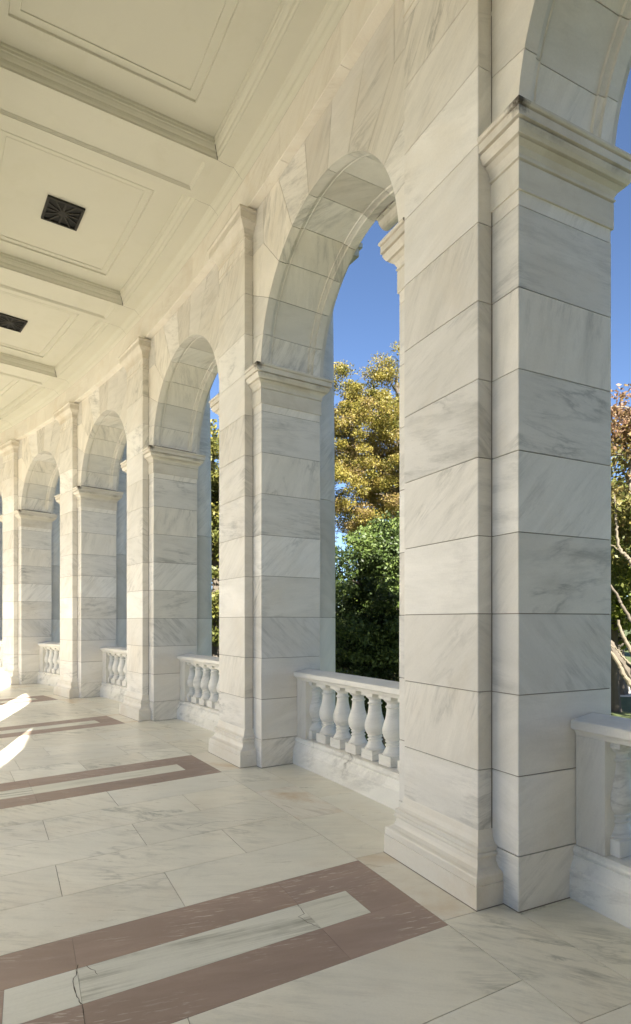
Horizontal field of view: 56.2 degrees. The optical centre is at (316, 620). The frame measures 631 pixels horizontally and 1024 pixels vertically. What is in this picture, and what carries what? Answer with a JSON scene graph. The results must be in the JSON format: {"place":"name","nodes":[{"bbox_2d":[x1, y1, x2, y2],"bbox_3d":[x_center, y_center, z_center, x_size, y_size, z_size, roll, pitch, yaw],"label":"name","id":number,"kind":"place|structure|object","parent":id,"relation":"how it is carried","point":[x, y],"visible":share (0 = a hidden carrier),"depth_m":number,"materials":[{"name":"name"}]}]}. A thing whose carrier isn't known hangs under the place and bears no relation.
{"place":"outdoors","nodes":[
{"label":"outdoors","id":0,"kind":"place"},
{"bbox_2d":[0,683,630,1023],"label":"floor","id":1,"kind":"structure","parent":0,"point":[172,871],"depth_m":3.19,"materials":[{"name":"stone"}]},
{"bbox_2d":[0,496,2,639],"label":"round column","id":2,"kind":"structure","parent":1,"relation":"on","point":[1,582],"depth_m":17.85,"materials":[{"name":"stone"}]},
{"bbox_2d":[0,640,2,669],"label":"balustrade","id":3,"kind":"object","parent":1,"relation":"on","point":[1,653],"visible":0.11,"depth_m":16.53,"materials":[{"name":"stone"}]},
{"bbox_2d":[0,440,56,684],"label":"marble pier","id":4,"kind":"structure","parent":1,"relation":"on","point":[27,585],"depth_m":14.70,"materials":[{"name":"white stone"}]},
{"bbox_2d":[18,420,59,513],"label":"marble arch","id":5,"kind":"structure","parent":4,"relation":"on","point":[38,463],"depth_m":14.43,"materials":[{"name":"white stone"}]},
{"bbox_2d":[37,642,59,685],"bbox_3d":[-5.992,1.051,14.069,2.461,1.036,0.388,0,0,45],"label":"balustrade","id":6,"kind":"object","parent":1,"relation":"on","point":[49,663],"visible":0.44,"depth_m":14.53,"materials":[{"name":"stone"}]},
{"bbox_2d":[51,476,59,642],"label":"round column","id":7,"kind":"structure","parent":1,"relation":"on","point":[55,584],"depth_m":15.37,"materials":[{"name":"stone"}]},
{"bbox_2d":[53,401,122,697],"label":"marble pier","id":8,"kind":"structure","parent":1,"relation":"on","point":[87,573],"depth_m":12.18,"materials":[{"name":"white stone"}]},
{"bbox_2d":[77,367,126,491],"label":"marble arch","id":9,"kind":"structure","parent":8,"relation":"on","point":[102,428],"depth_m":11.86,"materials":[{"name":"white stone"}]},
{"bbox_2d":[100,646,126,701],"bbox_3d":[-3.563,1.051,11.427,0.388,1.036,2.461,0,0,-40],"label":"balustrade","id":10,"kind":"object","parent":1,"relation":"on","point":[114,675],"visible":0.47,"depth_m":11.93,"materials":[{"name":"stone"}]},
{"bbox_2d":[116,443,126,647],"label":"round column","id":11,"kind":"structure","parent":1,"relation":"on","point":[121,575],"depth_m":12.80,"materials":[{"name":"stone"}]},
{"bbox_2d":[118,336,205,720],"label":"marble pier","id":12,"kind":"structure","parent":1,"relation":"on","point":[161,558],"depth_m":9.42,"materials":[{"name":"white stone"}]},
{"bbox_2d":[148,265,218,453],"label":"marble arch","id":13,"kind":"structure","parent":12,"relation":"on","point":[183,359],"depth_m":8.99,"materials":[{"name":"white stone"}]},
{"bbox_2d":[177,654,219,731],"bbox_3d":[-1.392,1.051,8.570,0.388,1.036,2.461,0,0,-35],"label":"balustrade","id":14,"kind":"object","parent":1,"relation":"on","point":[198,702],"visible":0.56,"depth_m":8.94,"materials":[{"name":"stone"}]},
{"bbox_2d":[196,393,211,655],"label":"round column","id":15,"kind":"structure","parent":1,"relation":"on","point":[204,601],"depth_m":10.03,"materials":[{"name":"stone"}]},
{"bbox_2d":[207,204,332,767],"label":"marble pier","id":16,"kind":"structure","parent":1,"relation":"on","point":[269,415],"depth_m":6.48,"materials":[{"name":"white stone"}]},
{"bbox_2d":[252,0,404,377],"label":"marble arch","id":17,"kind":"structure","parent":16,"relation":"on","point":[336,192],"depth_m":5.64,"materials":[{"name":"white stone"}]},
{"bbox_2d":[319,243,362,729],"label":"round column","id":18,"kind":"structure","parent":1,"relation":"on","point":[327,557],"depth_m":7.02,"materials":[{"name":"stone"}]},
{"bbox_2d":[293,668,399,809],"bbox_3d":[0.502,1.051,5.521,0.388,1.036,2.461,0,0,-29],"label":"balustrade","id":19,"kind":"object","parent":1,"relation":"on","point":[357,761],"visible":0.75,"depth_m":5.66,"materials":[{"name":"stone"}]},
{"bbox_2d":[378,0,630,912],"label":"marble pier","id":20,"kind":"structure","parent":1,"relation":"on","point":[494,244],"depth_m":3.37,"materials":[{"name":"white stone"}]},
{"bbox_2d":[491,0,630,145],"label":"marble arch","id":21,"kind":"structure","parent":20,"relation":"on","point":[569,60],"depth_m":3.29,"materials":[{"name":"white stone"}]},
{"bbox_2d":[570,713,630,928],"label":"balustrade","id":22,"kind":"object","parent":1,"relation":"on","point":[600,874],"visible":1,"depth_m":3.22,"materials":[{"name":"stone"}]},
{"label":"arcade wall","id":23,"kind":"structure","parent":1,"relation":"on","visible":0},
{"bbox_2d":[0,0,394,444],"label":"entablature","id":24,"kind":"structure","parent":23,"relation":"on","point":[339,38],"depth_m":6.15,"materials":[{"name":"stone"}]},
{"bbox_3d":[-10.218,-1.434,17.381,1.344,6.006,1.056,0,0,37],"label":"marble pier","id":25,"kind":"object","parent":1,"relation":"on","visible":0},
{"bbox_2d":[0,454,2,501],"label":"marble arch","id":26,"kind":"structure","parent":25,"relation":"on","point":[1,476],"depth_m":15.33,"materials":[{"name":"white stone"}]},
{"bbox_2d":[210,68,630,594],"label":"sky","id":27,"kind":"structure","parent":0,"point":[366,308],"materials":[{"name":"blue"}]},
{"bbox_2d":[335,630,630,738],"bbox_3d":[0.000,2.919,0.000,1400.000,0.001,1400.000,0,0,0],"label":"lawn","id":28,"kind":"structure","parent":0,"point":[626,707],"depth_m":20.33,"materials":[{"name":"green plant"}]},
{"bbox_2d":[209,419,219,656],"bbox_3d":[-3.472,-1.876,20.355,5.318,9.597,5.267,0,0,15],"label":"tree","id":29,"kind":"object","parent":28,"relation":"on","point":[215,543],"visible":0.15,"depth_m":19.51,"materials":[{"name":"green plant"}]},
{"bbox_2d":[332,510,399,747],"bbox_3d":[1.360,0.262,12.675,3.446,5.366,3.650,0,0,0],"label":"evergreen shrub","id":30,"kind":"object","parent":28,"relation":"on","point":[366,641],"visible":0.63,"depth_m":11.93,"materials":[{"name":"green plant"}]},
{"bbox_2d":[610,542,630,711],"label":"lime tree","id":31,"kind":"object","parent":28,"relation":"on","point":[616,706],"visible":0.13,"depth_m":18.84,"materials":[{"name":"green plant"}]},
{"bbox_2d":[611,383,630,689],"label":"russet tree","id":32,"kind":"object","parent":28,"relation":"on","point":[621,435],"visible":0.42,"depth_m":15.34,"materials":[{"name":"brown plant"}]},
{"bbox_2d":[611,448,630,694],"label":"shade tree","id":33,"kind":"object","parent":28,"relation":"on","point":[623,686],"depth_m":22.59,"materials":[{"name":"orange plant"}]},
{"bbox_2d":[620,687,630,696],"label":"path","id":34,"kind":"structure","parent":0,"point":[629,694],"depth_m":23.01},
{"bbox_2d":[334,340,399,677],"bbox_3d":[3.034,-4.204,23.924,8.209,14.251,7.325,0,0,44],"label":"yellow tree","id":35,"kind":"object","parent":34,"relation":"on","point":[375,474],"visible":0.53,"depth_m":22.94,"materials":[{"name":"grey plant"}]},
{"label":"roof","id":36,"kind":"structure","parent":0,"visible":0},
{"bbox_2d":[0,0,327,425],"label":"ceiling","id":37,"kind":"structure","parent":36,"relation":"attached to","point":[200,76],"depth_m":6.03,"materials":[{"name":"beige paint"}]},
{"bbox_2d":[0,313,27,332],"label":"air vent","id":38,"kind":"object","parent":37,"relation":"attached to","point":[9,322],"visible":1,"depth_m":10.05,"materials":[{"name":"brown metal"}]},
{"bbox_2d":[0,363,56,389],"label":"ceiling beam","id":39,"kind":"structure","parent":37,"relation":"attached to","point":[24,375],"depth_m":11.84,"materials":[{"name":"beige paint"}]},
{"bbox_2d":[41,195,84,230],"bbox_3d":[-3.161,-5.067,7.352,0.426,0.028,0.472,0,0,-35],"label":"air vent","id":40,"kind":"object","parent":37,"relation":"attached to","point":[63,213],"visible":1,"depth_m":7.34,"materials":[{"name":"brown metal"}]},
{"bbox_2d":[0,267,138,333],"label":"ceiling beam","id":41,"kind":"structure","parent":37,"relation":"attached to","point":[42,291],"depth_m":8.93,"materials":[{"name":"beige paint"}]},
{"bbox_2d":[0,67,238,215],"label":"ceiling beam","id":42,"kind":"structure","parent":37,"relation":"attached to","point":[40,110],"depth_m":5.97,"materials":[{"name":"beige paint"}]}
]}

